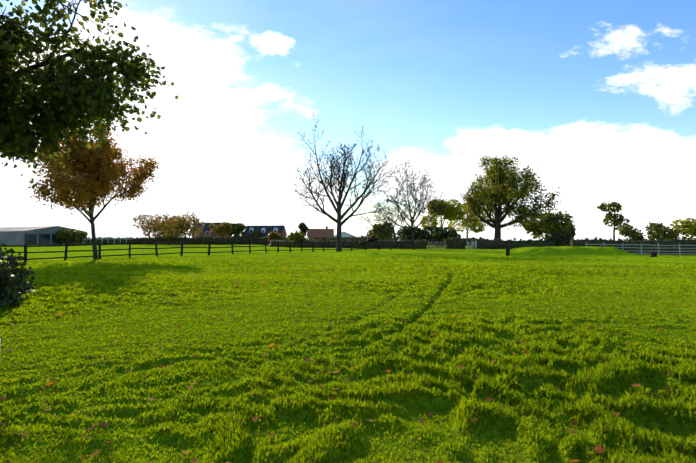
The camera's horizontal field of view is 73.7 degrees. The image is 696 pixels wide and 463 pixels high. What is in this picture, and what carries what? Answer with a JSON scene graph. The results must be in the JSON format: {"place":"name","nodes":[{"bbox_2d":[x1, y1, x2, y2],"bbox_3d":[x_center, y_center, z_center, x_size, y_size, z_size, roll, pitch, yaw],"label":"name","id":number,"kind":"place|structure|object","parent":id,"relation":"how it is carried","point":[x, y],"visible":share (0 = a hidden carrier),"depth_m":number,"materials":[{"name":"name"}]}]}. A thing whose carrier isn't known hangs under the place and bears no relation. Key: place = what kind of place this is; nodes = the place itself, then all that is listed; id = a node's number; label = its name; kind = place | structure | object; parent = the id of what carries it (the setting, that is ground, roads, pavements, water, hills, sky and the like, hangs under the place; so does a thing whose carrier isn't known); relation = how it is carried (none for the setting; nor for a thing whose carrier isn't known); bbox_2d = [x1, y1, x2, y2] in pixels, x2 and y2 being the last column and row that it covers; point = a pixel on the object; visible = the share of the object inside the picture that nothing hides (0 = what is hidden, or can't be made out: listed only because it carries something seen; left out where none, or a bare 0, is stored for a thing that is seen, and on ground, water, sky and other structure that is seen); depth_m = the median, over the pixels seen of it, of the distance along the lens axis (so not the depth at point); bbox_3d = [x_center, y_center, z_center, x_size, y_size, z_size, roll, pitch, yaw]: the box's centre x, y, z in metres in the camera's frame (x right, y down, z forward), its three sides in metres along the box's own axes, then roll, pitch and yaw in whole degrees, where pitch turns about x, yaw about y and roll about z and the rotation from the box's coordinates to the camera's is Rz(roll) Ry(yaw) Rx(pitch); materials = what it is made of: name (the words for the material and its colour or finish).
{"place":"outdoors","nodes":[
{"label":"outdoors","id":0,"kind":"place"},
{"bbox_2d":[0,0,177,176],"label":"sycamore tree","id":1,"kind":"object","parent":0,"point":[71,102],"depth_m":10.61,"materials":[{"name":"green plant"}]},
{"bbox_2d":[192,219,231,237],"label":"brick farmhouse walls","id":2,"kind":"structure","parent":0,"point":[211,234],"depth_m":187.62,"materials":[{"name":"brown brick"}]},
{"bbox_2d":[192,222,228,230],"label":"house roof","id":3,"kind":"structure","parent":2,"relation":"on","point":[206,228],"depth_m":189.74,"materials":[{"name":"grey tile"}]},
{"bbox_2d":[245,225,286,235],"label":"house roof","id":4,"kind":"structure","parent":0,"point":[269,229],"depth_m":187.13,"materials":[{"name":"tile"}]},
{"bbox_2d":[249,227,277,232],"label":"dormer windows","id":5,"kind":"structure","parent":4,"relation":"attached to","point":[264,229],"depth_m":185.71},
{"bbox_2d":[307,229,333,236],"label":"house roof","id":6,"kind":"structure","parent":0,"point":[320,232],"depth_m":203.06,"materials":[{"name":"red tile"}]},
{"bbox_2d":[333,232,352,236],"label":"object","id":7,"kind":"structure","parent":0,"point":[344,234],"depth_m":186.49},
{"bbox_2d":[0,245,695,462],"bbox_3d":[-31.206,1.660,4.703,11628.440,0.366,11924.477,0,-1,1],"label":"field ground","id":8,"kind":"structure","parent":0,"point":[441,252],"depth_m":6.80,"materials":[{"name":"green plant"}]},
{"bbox_2d":[0,264,26,308],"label":"shrub","id":9,"kind":"object","parent":8,"relation":"on","point":[9,292],"depth_m":10.48,"materials":[{"name":"green plant"}]},
{"bbox_2d":[0,243,35,294],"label":"shrub","id":10,"kind":"object","parent":8,"relation":"on","point":[13,263],"visible":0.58,"depth_m":12.30,"materials":[{"name":"green plant"}]},
{"bbox_2d":[0,226,86,244],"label":"farm barn walls","id":11,"kind":"structure","parent":8,"relation":"on","point":[11,238],"depth_m":147.83,"materials":[{"name":"grey metal"}]},
{"bbox_2d":[0,226,79,231],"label":"shed roof","id":12,"kind":"structure","parent":11,"relation":"on","point":[14,229],"depth_m":153.85,"materials":[{"name":"grey metal"}]},
{"bbox_2d":[25,234,85,244],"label":"farm shed bays","id":13,"kind":"object","parent":11,"relation":"attached to","point":[31,239],"visible":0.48,"depth_m":148.84,"materials":[{"name":"grey metal"}]},
{"bbox_2d":[55,228,87,244],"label":"bush","id":14,"kind":"object","parent":8,"relation":"on","point":[63,234],"depth_m":150.95,"materials":[{"name":"green plant"}]},
{"bbox_2d":[27,122,158,259],"bbox_3d":[-21.430,-3.548,37.934,8.413,12.293,12.928,0,-1,1],"label":"young autumn tree","id":15,"kind":"object","parent":8,"relation":"on","point":[83,168],"depth_m":36.71,"materials":[{"name":"brown plant"}]},
{"bbox_2d":[131,214,166,244],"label":"tree","id":16,"kind":"object","parent":8,"relation":"on","point":[142,226],"depth_m":160.93,"materials":[{"name":"plant"}]},
{"bbox_2d":[147,213,180,244],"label":"tree","id":17,"kind":"object","parent":8,"relation":"on","point":[159,222],"depth_m":149.38,"materials":[{"name":"plant"}]},
{"bbox_2d":[162,211,204,241],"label":"tree","id":18,"kind":"object","parent":8,"relation":"on","point":[186,226],"depth_m":134.70,"materials":[{"name":"plant"}]},
{"bbox_2d":[87,235,290,244],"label":"hedge","id":19,"kind":"object","parent":8,"relation":"on","point":[143,240],"depth_m":171.03,"materials":[{"name":"green plant"}]},
{"bbox_2d":[2,241,413,261],"bbox_3d":[-16.998,1.900,46.363,4.232,1.968,85.113,-1,-1,38],"label":"paddock fence","id":20,"kind":"object","parent":8,"relation":"on","point":[65,257],"visible":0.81,"depth_m":44.04,"materials":[{"name":"brown wood"}]},
{"bbox_2d":[208,221,233,244],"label":"tree","id":21,"kind":"object","parent":8,"relation":"on","point":[224,228],"depth_m":150.46,"materials":[{"name":"plant"}]},
{"bbox_2d":[229,222,245,236],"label":"green tree","id":22,"kind":"object","parent":8,"relation":"on","point":[238,229],"depth_m":179.03,"materials":[{"name":"green plant"}]},
{"bbox_2d":[252,230,262,237],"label":"bush","id":23,"kind":"object","parent":8,"relation":"on","point":[255,234],"visible":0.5,"depth_m":184.29,"materials":[{"name":"green plant"}]},
{"bbox_2d":[249,229,285,237],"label":"brick dormer walls","id":24,"kind":"structure","parent":8,"relation":"on","point":[284,233],"depth_m":187.88,"materials":[{"name":"brick"}]},
{"bbox_2d":[267,232,282,244],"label":"hedge bush","id":25,"kind":"object","parent":8,"relation":"on","point":[274,235],"visible":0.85,"depth_m":166.90,"materials":[{"name":"plant"}]},
{"bbox_2d":[287,230,305,247],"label":"hedge bush","id":26,"kind":"object","parent":8,"relation":"on","point":[296,235],"depth_m":105.16,"materials":[{"name":"green plant"}]},
{"bbox_2d":[298,222,308,234],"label":"conifer tree","id":27,"kind":"object","parent":8,"relation":"on","point":[302,226],"visible":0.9,"depth_m":179.22,"materials":[{"name":"green plant"}]},
{"bbox_2d":[0,263,681,462],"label":"fallen leaves","id":28,"kind":"object","parent":8,"relation":"on","point":[598,449],"visible":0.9,"depth_m":4.81,"materials":[{"name":"brown plant"}]},
{"bbox_2d":[292,112,401,251],"bbox_3d":[-0.006,-6.229,66.115,15.259,18.648,12.476,0,-1,1],"label":"bare ash tree","id":29,"kind":"object","parent":8,"relation":"on","point":[343,176],"visible":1,"depth_m":64.50,"materials":[{"name":"grey plant"}]},
{"bbox_2d":[269,238,427,248],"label":"hedge","id":30,"kind":"object","parent":8,"relation":"on","point":[418,244],"depth_m":92.62,"materials":[{"name":"green plant"}]},
{"bbox_2d":[359,233,379,244],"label":"hedge bush","id":31,"kind":"object","parent":8,"relation":"on","point":[374,237],"visible":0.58,"depth_m":91.10,"materials":[{"name":"green plant"}]},
{"bbox_2d":[368,222,393,239],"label":"tree","id":32,"kind":"object","parent":8,"relation":"on","point":[383,235],"depth_m":149.04,"materials":[{"name":"green plant"}]},
{"bbox_2d":[356,187,411,247],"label":"bare tree","id":33,"kind":"object","parent":8,"relation":"on","point":[392,229],"visible":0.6,"depth_m":85.74,"materials":[{"name":"plant"}]},
{"bbox_2d":[299,235,486,245],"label":"hedge","id":34,"kind":"object","parent":8,"relation":"on","point":[360,238],"depth_m":161.61,"materials":[{"name":"green plant"}]},
{"bbox_2d":[373,158,447,248],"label":"bare tree","id":35,"kind":"object","parent":8,"relation":"on","point":[403,212],"visible":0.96,"depth_m":77.94,"materials":[{"name":"grey plant"}]},
{"bbox_2d":[397,224,435,245],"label":"bush","id":36,"kind":"object","parent":8,"relation":"on","point":[420,234],"visible":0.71,"depth_m":107.38,"materials":[{"name":"green plant"}]},
{"bbox_2d":[428,241,445,248],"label":"gate","id":37,"kind":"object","parent":8,"relation":"on","point":[435,245],"visible":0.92,"depth_m":79.52,"materials":[{"name":"brown wood"}]},
{"bbox_2d":[420,199,462,246],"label":"willow tree","id":38,"kind":"object","parent":8,"relation":"on","point":[453,212],"depth_m":117.31,"materials":[{"name":"green plant"}]},
{"bbox_2d":[429,226,462,247],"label":"bush","id":39,"kind":"object","parent":8,"relation":"on","point":[437,234],"depth_m":102.17,"materials":[{"name":"green plant"}]},
{"bbox_2d":[443,237,466,248],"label":"hedge","id":40,"kind":"object","parent":8,"relation":"on","point":[456,242],"depth_m":81.61,"materials":[{"name":"green plant"}]},
{"bbox_2d":[446,203,485,244],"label":"willow tree","id":41,"kind":"object","parent":8,"relation":"on","point":[474,229],"depth_m":124.07,"materials":[{"name":"green plant"}]},
{"bbox_2d":[467,241,476,248],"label":"gate","id":42,"kind":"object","parent":8,"relation":"on","point":[471,243],"visible":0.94,"depth_m":79.92,"materials":[{"name":"metal"}]},
{"bbox_2d":[490,241,506,247],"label":"fence","id":43,"kind":"object","parent":8,"relation":"on","point":[497,244],"visible":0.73,"depth_m":78.50,"materials":[{"name":"brown wood"}]},
{"bbox_2d":[506,247,509,255],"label":"timber bank posts","id":44,"kind":"object","parent":8,"relation":"on","point":[507,251],"visible":0.46,"depth_m":44.82,"materials":[{"name":"brown wood"}]},
{"bbox_2d":[458,155,563,239],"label":"oak tree","id":45,"kind":"object","parent":8,"relation":"on","point":[490,183],"depth_m":91.07,"materials":[{"name":"green plant"}]},
{"bbox_2d":[523,211,573,239],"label":"olive tree","id":46,"kind":"object","parent":8,"relation":"on","point":[553,222],"depth_m":119.98,"materials":[{"name":"green plant"}]},
{"bbox_2d":[545,230,573,246],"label":"hedge bush","id":47,"kind":"object","parent":8,"relation":"on","point":[563,234],"depth_m":83.72,"materials":[{"name":"green plant"}]},
{"bbox_2d":[558,221,575,239],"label":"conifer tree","id":48,"kind":"object","parent":8,"relation":"on","point":[573,229],"visible":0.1,"depth_m":135.35,"materials":[{"name":"green plant"}]},
{"bbox_2d":[487,246,678,257],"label":"bank grass","id":49,"kind":"structure","parent":8,"relation":"on","point":[562,251],"depth_m":43.36,"materials":[{"name":"green plant"}]},
{"bbox_2d":[470,237,695,248],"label":"hedge","id":50,"kind":"object","parent":8,"relation":"on","point":[511,244],"depth_m":82.28,"materials":[{"name":"green plant"}]},
{"bbox_2d":[597,201,629,240],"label":"sparse tree","id":51,"kind":"object","parent":8,"relation":"on","point":[609,217],"depth_m":116.45,"materials":[{"name":"green plant"}]},
{"bbox_2d":[615,224,647,240],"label":"hedge bush","id":52,"kind":"object","parent":8,"relation":"on","point":[628,230],"depth_m":83.04,"materials":[{"name":"green plant"}]},
{"bbox_2d":[569,237,695,254],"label":"hedge","id":53,"kind":"object","parent":8,"relation":"on","point":[579,243],"depth_m":52.20,"materials":[{"name":"green plant"}]},
{"bbox_2d":[586,242,695,255],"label":"grey fence","id":54,"kind":"object","parent":8,"relation":"on","point":[658,251],"visible":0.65,"depth_m":48.85,"materials":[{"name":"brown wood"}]},
{"bbox_2d":[650,252,656,256],"bbox_3d":[27.482,2.103,41.725,0.520,0.557,0.522,0,-1,1],"label":"trough","id":55,"kind":"object","parent":8,"relation":"on","point":[653,254],"visible":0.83,"depth_m":41.54,"materials":[{"name":"brown wood"}]},
{"bbox_2d":[645,222,688,239],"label":"bush","id":56,"kind":"object","parent":8,"relation":"on","point":[664,232],"visible":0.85,"depth_m":131.63,"materials":[{"name":"green plant"}]},
{"bbox_2d":[670,217,695,237],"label":"tree","id":57,"kind":"object","parent":8,"relation":"on","point":[687,226],"depth_m":139.55,"materials":[{"name":"green plant"}]},
{"bbox_2d":[0,0,695,240],"label":"sky","id":58,"kind":"structure","parent":0,"point":[598,96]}
]}

